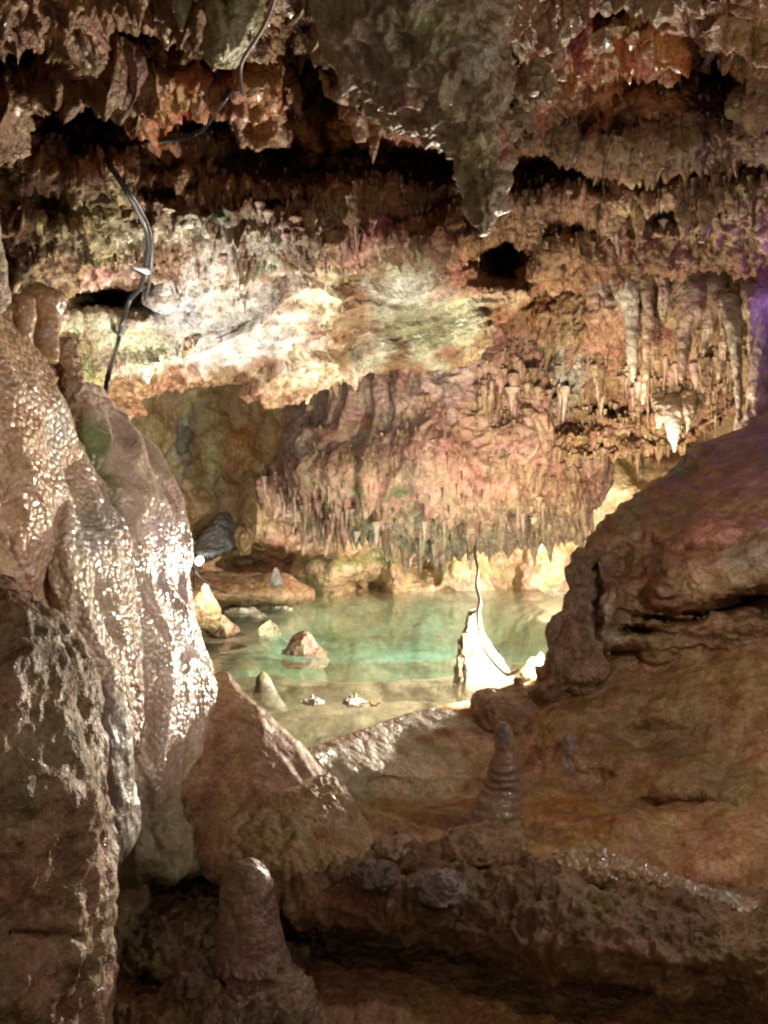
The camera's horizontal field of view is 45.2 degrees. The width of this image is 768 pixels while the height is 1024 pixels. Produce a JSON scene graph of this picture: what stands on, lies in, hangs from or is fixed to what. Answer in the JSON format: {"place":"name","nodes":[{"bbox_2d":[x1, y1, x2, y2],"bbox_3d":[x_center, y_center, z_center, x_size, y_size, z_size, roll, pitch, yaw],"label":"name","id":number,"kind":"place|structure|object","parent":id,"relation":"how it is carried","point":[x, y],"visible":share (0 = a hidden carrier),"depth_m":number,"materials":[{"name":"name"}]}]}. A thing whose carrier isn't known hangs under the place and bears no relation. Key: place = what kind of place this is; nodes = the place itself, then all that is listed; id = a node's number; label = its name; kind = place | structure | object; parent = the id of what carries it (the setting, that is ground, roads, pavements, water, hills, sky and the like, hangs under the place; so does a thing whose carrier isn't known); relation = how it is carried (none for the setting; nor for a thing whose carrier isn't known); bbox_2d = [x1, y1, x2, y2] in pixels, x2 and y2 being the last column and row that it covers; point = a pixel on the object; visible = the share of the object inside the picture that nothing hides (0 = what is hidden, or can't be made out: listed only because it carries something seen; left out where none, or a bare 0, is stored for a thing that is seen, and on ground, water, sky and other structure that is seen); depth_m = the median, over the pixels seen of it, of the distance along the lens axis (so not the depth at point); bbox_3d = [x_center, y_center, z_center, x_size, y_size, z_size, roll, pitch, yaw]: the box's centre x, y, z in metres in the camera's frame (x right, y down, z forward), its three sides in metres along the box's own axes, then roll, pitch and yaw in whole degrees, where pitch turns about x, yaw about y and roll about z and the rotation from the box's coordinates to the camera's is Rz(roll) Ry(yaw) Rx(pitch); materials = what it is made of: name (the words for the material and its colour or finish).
{"place":"outdoors","nodes":[
{"label":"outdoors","id":0,"kind":"place"},
{"bbox_2d":[112,875,326,1023],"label":"floor","id":1,"kind":"structure","parent":0,"point":[163,935],"depth_m":2.88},
{"bbox_2d":[0,310,81,607],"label":"flowstone column","id":2,"kind":"structure","parent":1,"relation":"on","point":[40,455],"depth_m":2.79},
{"bbox_2d":[0,227,11,313],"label":"stalactite","id":3,"kind":"object","parent":2,"relation":"attached to","point":[5,297],"visible":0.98,"depth_m":2.99},
{"bbox_2d":[12,293,36,343],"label":"dripstone column","id":4,"kind":"structure","parent":2,"relation":"attached to","point":[24,315],"depth_m":3.08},
{"bbox_2d":[21,281,67,363],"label":"dripstone column","id":5,"kind":"structure","parent":2,"relation":"on","point":[51,303],"depth_m":3.25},
{"bbox_2d":[0,570,119,1023],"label":"flowstone column","id":6,"kind":"structure","parent":1,"relation":"on","point":[59,885],"depth_m":1.96,"materials":[{"name":"stone"}]},
{"bbox_2d":[101,680,140,873],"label":"flowstone column","id":7,"kind":"structure","parent":1,"relation":"on","point":[116,723],"depth_m":2.66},
{"bbox_2d":[76,382,217,915],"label":"flowstone column","id":8,"kind":"structure","parent":1,"relation":"on","point":[129,463],"depth_m":3.38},
{"bbox_2d":[117,802,202,890],"bbox_3d":[-0.831,1.094,3.313,0.548,0.503,0.538,0,0,34],"label":"flowstone mound","id":9,"kind":"object","parent":1,"relation":"on","point":[163,851],"visible":0.2,"depth_m":3.06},
{"bbox_2d":[48,440,149,767],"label":"flowstone column","id":10,"kind":"structure","parent":9,"relation":"on","point":[93,594],"depth_m":2.98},
{"bbox_2d":[159,955,215,1016],"bbox_3d":[-0.558,1.402,2.625,0.214,0.224,0.224,0,0,0],"label":"stalagmite","id":11,"kind":"object","parent":1,"relation":"on","point":[190,977],"visible":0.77,"depth_m":2.61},
{"bbox_2d":[182,671,325,885],"bbox_3d":[-0.519,0.970,3.549,0.688,0.616,0.928,0,0,-20],"label":"flowstone mound","id":12,"kind":"object","parent":1,"relation":"on","point":[255,754],"visible":0.52,"depth_m":3.38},
{"bbox_2d":[211,857,321,1023],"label":"stalagmite","id":13,"kind":"object","parent":1,"relation":"on","point":[251,957],"visible":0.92,"depth_m":2.68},
{"bbox_2d":[201,599,563,747],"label":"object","id":14,"kind":"object","parent":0,"point":[412,670],"visible":0.12,"depth_m":9.91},
{"bbox_2d":[195,584,220,631],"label":"rock","id":15,"kind":"object","parent":14,"relation":"on","point":[208,610],"visible":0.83,"depth_m":7.53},
{"bbox_2d":[191,567,227,593],"bbox_3d":[-1.464,0.585,7.798,0.052,0.301,1.010,0,0,7],"label":"cable","id":16,"kind":"object","parent":14,"relation":"on","point":[204,581],"visible":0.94,"depth_m":7.68,"materials":[{"name":"black rubber"}]},
{"bbox_2d":[193,554,202,589],"bbox_3d":[-1.505,0.471,7.344,0.079,0.295,0.150,0,0,-45],"label":"spotlight","id":17,"kind":"object","parent":16,"relation":"attached to","point":[198,559],"visible":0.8,"depth_m":7.31,"materials":[{"name":"grey paint"}]},
{"bbox_2d":[205,615,239,638],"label":"rock","id":18,"kind":"object","parent":14,"relation":"on","point":[227,629],"visible":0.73,"depth_m":7.79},
{"bbox_2d":[223,605,256,615],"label":"rock","id":19,"kind":"object","parent":14,"relation":"on","point":[239,610],"visible":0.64,"depth_m":9.63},
{"bbox_2d":[190,571,314,607],"bbox_3d":[-1.890,0.860,9.709,2.639,0.490,1.265,0,0,-21],"label":"rock ledge","id":20,"kind":"object","parent":14,"relation":"on","point":[251,588],"visible":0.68,"depth_m":9.49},
{"bbox_2d":[233,478,256,554],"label":"flowstone block","id":21,"kind":"structure","parent":20,"relation":"on","point":[244,533],"depth_m":10.26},
{"bbox_2d":[269,567,282,586],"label":"rock","id":22,"kind":"object","parent":20,"relation":"on","point":[275,579],"visible":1,"depth_m":9.24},
{"bbox_2d":[249,610,266,618],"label":"rock","id":23,"kind":"object","parent":14,"relation":"on","point":[257,614],"visible":1,"depth_m":9.24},
{"bbox_2d":[252,671,286,709],"bbox_3d":[-0.703,1.077,5.600,0.224,0.212,0.200,0,0,0],"label":"stalagmite","id":24,"kind":"object","parent":14,"relation":"on","point":[265,695],"visible":0.97,"depth_m":5.55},
{"bbox_2d":[258,620,281,640],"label":"rock","id":25,"kind":"object","parent":14,"relation":"on","point":[269,630],"visible":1,"depth_m":7.82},
{"bbox_2d":[280,631,329,669],"bbox_3d":[-0.603,1.042,6.992,0.385,0.270,0.445,0,0,0],"label":"rock","id":26,"kind":"object","parent":14,"relation":"on","point":[303,650],"visible":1,"depth_m":6.87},
{"bbox_2d":[301,695,323,705],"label":"rock","id":27,"kind":"object","parent":14,"relation":"on","point":[311,700],"visible":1,"depth_m":5.05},
{"bbox_2d":[342,693,366,707],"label":"rock","id":28,"kind":"object","parent":14,"relation":"on","point":[353,701],"visible":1,"depth_m":5.04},
{"bbox_2d":[452,609,513,702],"bbox_3d":[0.637,0.933,5.784,0.418,0.647,0.405,0,0,0],"label":"stalagmite","id":29,"kind":"object","parent":14,"relation":"on","point":[475,669],"visible":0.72,"depth_m":5.70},
{"bbox_2d":[0,0,767,419],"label":"ceiling","id":30,"kind":"structure","parent":0,"point":[416,306],"depth_m":5.24,"materials":[{"name":"stone"}]},
{"bbox_2d":[100,144,150,394],"bbox_3d":[-1.431,-1.289,5.155,0.266,1.404,1.021,0,0,-9],"label":"cable","id":31,"kind":"object","parent":30,"relation":"attached to","point":[144,269],"visible":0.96,"depth_m":5.00,"materials":[{"name":"black rubber"}]},
{"bbox_2d":[105,145,152,301],"bbox_3d":[-1.368,-1.585,5.109,0.188,0.674,0.733,0,0,0],"label":"cable","id":32,"kind":"object","parent":30,"relation":"hanging from","point":[151,241],"visible":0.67,"depth_m":5.08,"materials":[{"name":"black rubber"}]},
{"bbox_2d":[106,87,231,147],"bbox_3d":[-0.971,-1.909,4.649,0.372,0.344,1.602,0,0,-34],"label":"cable","id":33,"kind":"object","parent":30,"relation":"hanging from","point":[220,104],"visible":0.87,"depth_m":4.86,"materials":[{"name":"black rubber"}]},
{"bbox_2d":[172,0,192,31],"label":"stalactite","id":34,"kind":"object","parent":30,"relation":"hanging from","point":[181,9],"visible":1,"depth_m":2.85},
{"bbox_2d":[218,255,227,267],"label":"stalactite","id":35,"kind":"object","parent":30,"relation":"hanging from","point":[223,259],"visible":0.97,"depth_m":5.44},
{"bbox_2d":[202,0,266,68],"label":"stalactite","id":36,"kind":"object","parent":30,"relation":"hanging from","point":[229,26],"visible":0.94,"depth_m":2.86},
{"bbox_2d":[238,0,275,94],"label":"cable","id":37,"kind":"object","parent":30,"relation":"hanging from","point":[257,36],"visible":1,"depth_m":2.80,"materials":[{"name":"grey plastic"}]},
{"bbox_2d":[254,201,265,222],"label":"stalactite","id":38,"kind":"object","parent":30,"relation":"hanging from","point":[259,206],"visible":1,"depth_m":5.15},
{"bbox_2d":[262,210,275,225],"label":"stalactite","id":39,"kind":"object","parent":30,"relation":"hanging from","point":[268,214],"visible":1,"depth_m":5.17},
{"bbox_2d":[281,233,289,244],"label":"stalactite","id":40,"kind":"object","parent":30,"relation":"hanging from","point":[285,237],"visible":0.98,"depth_m":5.16},
{"bbox_2d":[344,232,349,261],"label":"stalactite","id":41,"kind":"object","parent":30,"relation":"hanging from","point":[346,242],"visible":1,"depth_m":5.35},
{"bbox_2d":[354,224,358,248],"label":"stalactite","id":42,"kind":"object","parent":30,"relation":"hanging from","point":[356,227],"visible":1,"depth_m":5.28},
{"bbox_2d":[4,12,763,562],"bbox_3d":[0.421,-1.021,6.992,4.462,3.273,8.338,0,0,18],"label":"drip fringe","id":43,"kind":"object","parent":30,"relation":"hanging from","point":[306,218],"visible":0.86,"depth_m":7.11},
{"bbox_2d":[307,0,524,236],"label":"hanging rock","id":44,"kind":"object","parent":30,"relation":"hanging from","point":[440,75],"visible":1,"depth_m":2.80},
{"bbox_2d":[255,326,614,576],"bbox_3d":[0.783,-0.995,9.113,4.088,3.271,3.268,0,0,0],"label":"hanging rock","id":45,"kind":"object","parent":30,"relation":"hanging from","point":[343,435],"visible":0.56,"depth_m":7.87,"materials":[{"name":"stone"}]},
{"bbox_2d":[261,476,267,493],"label":"stalactite","id":46,"kind":"object","parent":45,"relation":"hanging from","point":[264,479],"visible":1,"depth_m":8.52},
{"bbox_2d":[292,492,295,528],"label":"stalactite","id":47,"kind":"object","parent":45,"relation":"hanging from","point":[294,506],"visible":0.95,"depth_m":8.10},
{"bbox_2d":[371,521,380,547],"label":"stalactite","id":48,"kind":"object","parent":45,"relation":"hanging from","point":[375,525],"visible":1,"depth_m":7.83},
{"bbox_2d":[421,521,427,541],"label":"stalactite","id":49,"kind":"object","parent":45,"relation":"hanging from","point":[424,526],"visible":1,"depth_m":7.72},
{"bbox_2d":[441,520,446,546],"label":"stalactite","id":50,"kind":"object","parent":45,"relation":"hanging from","point":[444,524],"visible":1,"depth_m":7.83},
{"bbox_2d":[437,372,461,424],"bbox_3d":[0.575,-0.734,7.948,0.262,1.076,0.511,0,0,0],"label":"stalactite","id":51,"kind":"object","parent":45,"relation":"hanging from","point":[447,404],"visible":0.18,"depth_m":7.74},
{"bbox_2d":[466,517,477,569],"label":"stalactite","id":52,"kind":"object","parent":45,"relation":"hanging from","point":[471,529],"visible":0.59,"depth_m":7.99},
{"bbox_2d":[476,367,482,395],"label":"stalactite","id":53,"kind":"object","parent":45,"relation":"hanging from","point":[479,372],"visible":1,"depth_m":7.77},
{"bbox_2d":[488,381,493,407],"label":"stalactite","id":54,"kind":"object","parent":45,"relation":"hanging from","point":[491,384],"visible":1,"depth_m":7.75},
{"bbox_2d":[474,536,519,676],"bbox_3d":[0.689,0.554,6.600,0.198,0.706,3.215,0,0,2],"label":"cable","id":55,"kind":"object","parent":45,"relation":"hanging from","point":[497,665],"visible":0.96,"depth_m":5.52,"materials":[{"name":"white plastic"}]},
{"bbox_2d":[504,387,519,413],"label":"stalactite","id":56,"kind":"object","parent":45,"relation":"hanging from","point":[511,391],"visible":1,"depth_m":7.84},
{"bbox_2d":[506,373,519,397],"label":"stalactite","id":57,"kind":"object","parent":45,"relation":"hanging from","point":[513,379],"visible":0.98,"depth_m":7.82},
{"bbox_2d":[512,399,518,414],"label":"stalactite","id":58,"kind":"object","parent":45,"relation":"hanging from","point":[515,402],"visible":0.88,"depth_m":7.85},
{"bbox_2d":[532,387,541,402],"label":"stalactite","id":59,"kind":"object","parent":45,"relation":"hanging from","point":[537,391],"visible":1,"depth_m":7.80},
{"bbox_2d":[540,503,546,528],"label":"stalactite","id":60,"kind":"object","parent":45,"relation":"hanging from","point":[543,506],"visible":1,"depth_m":7.92},
{"bbox_2d":[523,55,545,96],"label":"stalactite","id":61,"kind":"object","parent":30,"relation":"hanging from","point":[535,70],"visible":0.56,"depth_m":3.67},
{"bbox_2d":[543,68,555,102],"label":"stalactite","id":62,"kind":"object","parent":30,"relation":"hanging from","point":[549,86],"visible":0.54,"depth_m":3.88},
{"bbox_2d":[540,40,566,81],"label":"stalactite","id":63,"kind":"object","parent":30,"relation":"hanging from","point":[556,60],"visible":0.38,"depth_m":3.36},
{"bbox_2d":[567,14,592,76],"bbox_3d":[0.704,-1.798,3.350,0.153,0.364,0.259,0,0,0],"label":"stalactite","id":64,"kind":"object","parent":30,"relation":"hanging from","point":[577,46],"visible":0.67,"depth_m":3.39},
{"bbox_2d":[614,230,619,259],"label":"stalactite","id":65,"kind":"object","parent":30,"relation":"hanging from","point":[617,245],"visible":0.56,"depth_m":5.89},
{"bbox_2d":[609,274,641,381],"bbox_3d":[1.776,-1.505,6.878,0.357,1.137,0.651,0,0,14],"label":"stalactite","id":66,"kind":"object","parent":30,"relation":"hanging from","point":[627,299],"visible":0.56,"depth_m":6.61},
{"bbox_2d":[634,205,644,246],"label":"stalactite","id":67,"kind":"object","parent":30,"relation":"hanging from","point":[639,223],"visible":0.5,"depth_m":5.68},
{"bbox_2d":[640,273,653,403],"bbox_3d":[1.918,-1.436,6.856,0.214,1.327,0.584,0,0,15],"label":"stalactite","id":68,"kind":"object","parent":30,"relation":"hanging from","point":[647,313],"visible":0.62,"depth_m":6.58},
{"bbox_2d":[654,273,669,319],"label":"stalactite","id":69,"kind":"object","parent":30,"relation":"hanging from","point":[663,297],"visible":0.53,"depth_m":6.53},
{"bbox_2d":[658,219,669,229],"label":"stalactite","id":70,"kind":"object","parent":30,"relation":"hanging from","point":[663,223],"visible":1,"depth_m":5.89},
{"bbox_2d":[672,200,691,246],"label":"stalactite","id":71,"kind":"object","parent":30,"relation":"hanging from","point":[682,214],"visible":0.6,"depth_m":5.49},
{"bbox_2d":[668,269,710,379],"bbox_3d":[2.247,-1.454,6.783,0.417,1.025,0.713,0,0,20],"label":"stalactite","id":72,"kind":"object","parent":30,"relation":"hanging from","point":[688,299],"visible":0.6,"depth_m":6.49},
{"bbox_2d":[697,193,715,242],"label":"stalactite","id":73,"kind":"object","parent":30,"relation":"hanging from","point":[706,207],"visible":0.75,"depth_m":5.31},
{"bbox_2d":[711,175,715,197],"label":"stalactite","id":74,"kind":"object","parent":30,"relation":"hanging from","point":[713,178],"visible":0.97,"depth_m":5.34},
{"bbox_2d":[700,271,728,360],"bbox_3d":[2.372,-1.453,6.703,0.315,0.768,0.578,0,0,23],"label":"stalactite","id":75,"kind":"object","parent":30,"relation":"hanging from","point":[716,283],"visible":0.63,"depth_m":6.46},
{"bbox_2d":[712,186,722,213],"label":"stalactite","id":76,"kind":"object","parent":30,"relation":"hanging from","point":[718,190],"visible":1,"depth_m":5.34},
{"bbox_2d":[738,184,744,209],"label":"stalactite","id":77,"kind":"object","parent":30,"relation":"hanging from","point":[740,192],"visible":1,"depth_m":5.31},
{"bbox_2d":[738,278,767,428],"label":"stalactite","id":78,"kind":"object","parent":30,"relation":"hanging from","point":[756,393],"visible":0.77,"depth_m":5.85},
{"bbox_2d":[131,383,744,682],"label":"rock wall","id":79,"kind":"structure","parent":0,"point":[215,444],"depth_m":11.46,"materials":[{"name":"stone"}]},
{"bbox_2d":[193,513,234,561],"bbox_3d":[-1.909,0.284,10.278,0.524,0.546,1.490,0,0,0],"label":"boulder","id":80,"kind":"object","parent":79,"relation":"attached to","point":[215,540],"visible":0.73,"depth_m":10.12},
{"bbox_2d":[306,597,767,1023],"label":"floor","id":81,"kind":"structure","parent":0,"point":[670,769],"depth_m":3.87,"materials":[{"name":"stone"}]},
{"bbox_2d":[208,771,374,881],"bbox_3d":[-0.371,1.164,3.398,0.677,0.340,0.760,0,0,0],"label":"flowstone skirt","id":82,"kind":"object","parent":81,"relation":"on","point":[313,824],"visible":0.56,"depth_m":3.17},
{"bbox_2d":[465,722,527,845],"bbox_3d":[0.414,1.103,3.550,0.342,0.555,0.262,0,0,0],"label":"stalagmite","id":83,"kind":"object","parent":81,"relation":"on","point":[498,797],"visible":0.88,"depth_m":3.54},
{"bbox_2d":[470,677,538,732],"bbox_3d":[0.683,0.986,4.743,0.458,0.216,0.458,0,0,-31],"label":"rock","id":84,"kind":"object","parent":81,"relation":"on","point":[514,706],"visible":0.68,"depth_m":4.61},
{"bbox_2d":[272,839,767,1023],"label":"rock ledge","id":85,"kind":"object","parent":81,"relation":"on","point":[526,917],"visible":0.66,"depth_m":2.82,"materials":[{"name":"stone"}]},
{"bbox_2d":[350,858,400,895],"bbox_3d":[-0.025,1.178,2.971,0.168,0.091,0.154,0,0,0],"label":"rock","id":86,"kind":"object","parent":85,"relation":"on","point":[369,876],"visible":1,"depth_m":2.93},
{"bbox_2d":[374,828,421,861],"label":"rock","id":87,"kind":"object","parent":85,"relation":"on","point":[388,846],"visible":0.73,"depth_m":3.28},
{"bbox_2d":[415,867,466,907],"bbox_3d":[0.180,1.172,2.902,0.163,0.116,0.156,0,0,0],"label":"rock","id":88,"kind":"object","parent":85,"relation":"on","point":[445,887],"visible":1,"depth_m":2.85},
{"bbox_2d":[437,820,521,869],"bbox_3d":[0.331,1.194,3.278,0.311,0.142,0.285,0,0,0],"label":"rock","id":89,"kind":"object","parent":85,"relation":"on","point":[483,845],"visible":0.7,"depth_m":3.22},
{"bbox_2d":[539,845,761,912],"bbox_3d":[0.885,1.230,3.079,0.974,0.170,0.236,0,0,21],"label":"rock rib","id":90,"kind":"object","parent":85,"relation":"on","point":[602,868],"visible":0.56,"depth_m":3.04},
{"bbox_2d":[519,652,543,682],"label":"rock","id":91,"kind":"object","parent":81,"relation":"on","point":[527,672],"visible":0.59,"depth_m":5.18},
{"bbox_2d":[560,732,579,777],"bbox_3d":[0.847,1.170,4.196,0.249,0.332,0.180,0,0,0],"label":"stalagmite","id":92,"kind":"object","parent":81,"relation":"on","point":[570,747],"visible":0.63,"depth_m":4.17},
{"bbox_2d":[528,547,613,706],"bbox_3d":[0.921,0.594,4.615,0.407,0.832,0.439,0,0,0],"label":"rock","id":93,"kind":"object","parent":81,"relation":"on","point":[580,664],"visible":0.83,"depth_m":4.49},
{"bbox_2d":[498,269,749,481],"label":"overhanging wall","id":94,"kind":"structure","parent":0,"point":[565,322],"depth_m":7.26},
{"bbox_2d":[558,386,570,423],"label":"stalactite","id":95,"kind":"object","parent":94,"relation":"hanging from","point":[564,391],"visible":1,"depth_m":7.72},
{"bbox_2d":[586,353,589,385],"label":"stalactite","id":96,"kind":"object","parent":94,"relation":"hanging from","point":[587,359],"visible":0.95,"depth_m":7.36},
{"bbox_2d":[629,387,634,412],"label":"stalactite","id":97,"kind":"object","parent":94,"relation":"hanging from","point":[632,391],"visible":0.98,"depth_m":7.20},
{"bbox_2d":[634,382,639,398],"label":"stalactite","id":98,"kind":"object","parent":94,"relation":"hanging from","point":[637,387],"visible":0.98,"depth_m":7.14},
{"bbox_2d":[646,375,650,439],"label":"stalactite","id":99,"kind":"object","parent":94,"relation":"hanging from","point":[648,389],"visible":0.8,"depth_m":7.12},
{"bbox_2d":[651,390,664,428],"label":"stalactite","id":100,"kind":"object","parent":94,"relation":"hanging from","point":[657,400],"visible":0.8,"depth_m":6.94},
{"bbox_2d":[662,356,667,393],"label":"stalactite","id":101,"kind":"object","parent":94,"relation":"hanging from","point":[665,361],"visible":1,"depth_m":7.05},
{"bbox_2d":[662,393,682,451],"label":"stalactite","id":102,"kind":"object","parent":94,"relation":"hanging from","point":[672,414],"visible":0.95,"depth_m":6.81},
{"bbox_2d":[671,363,678,385],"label":"stalactite","id":103,"kind":"object","parent":94,"relation":"hanging from","point":[674,366],"visible":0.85,"depth_m":7.04},
{"bbox_2d":[680,389,695,433],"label":"stalactite","id":104,"kind":"object","parent":94,"relation":"hanging from","point":[687,398],"visible":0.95,"depth_m":6.86},
{"bbox_2d":[687,363,698,389],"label":"stalactite","id":105,"kind":"object","parent":94,"relation":"hanging from","point":[693,368],"visible":0.91,"depth_m":6.96},
{"bbox_2d":[697,395,703,418],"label":"stalactite","id":106,"kind":"object","parent":94,"relation":"hanging from","point":[700,399],"visible":1,"depth_m":6.95},
{"bbox_2d":[705,387,712,406],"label":"stalactite","id":107,"kind":"object","parent":94,"relation":"hanging from","point":[707,390],"visible":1,"depth_m":6.89},
{"bbox_2d":[704,376,714,391],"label":"stalactite","id":108,"kind":"object","parent":94,"relation":"hanging from","point":[709,382],"visible":0.98,"depth_m":6.86},
{"bbox_2d":[714,292,729,378],"bbox_3d":[2.417,-1.273,6.484,0.182,0.725,0.507,0,0,21],"label":"stalactite","id":109,"kind":"object","parent":94,"relation":"hanging from","point":[724,351],"visible":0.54,"depth_m":6.28},
{"bbox_2d":[719,287,743,430],"bbox_3d":[2.369,-1.030,6.285,0.160,1.065,0.481,0,0,22],"label":"stalactite","id":110,"kind":"object","parent":94,"relation":"hanging from","point":[730,303],"visible":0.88,"depth_m":6.08},
{"bbox_2d":[746,296,760,354],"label":"stalactite","id":111,"kind":"object","parent":94,"relation":"hanging from","point":[753,305],"visible":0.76,"depth_m":5.80},
{"bbox_2d":[527,410,767,695],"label":"rock wall","id":112,"kind":"structure","parent":0,"point":[681,546],"depth_m":4.53,"materials":[{"name":"stone"}]},
{"bbox_3d":[-1.073,0.591,3.550,0.467,1.752,0.566,0,0,0],"label":"flowstone column","id":113,"kind":"object","parent":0,"visible":0},
{"bbox_2d":[54,336,86,426],"bbox_3d":[-1.210,-0.457,3.564,0.124,0.447,0.206,0,0,-25],"label":"porous flowstone","id":114,"kind":"object","parent":113,"relation":"on","point":[68,367],"visible":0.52,"depth_m":3.54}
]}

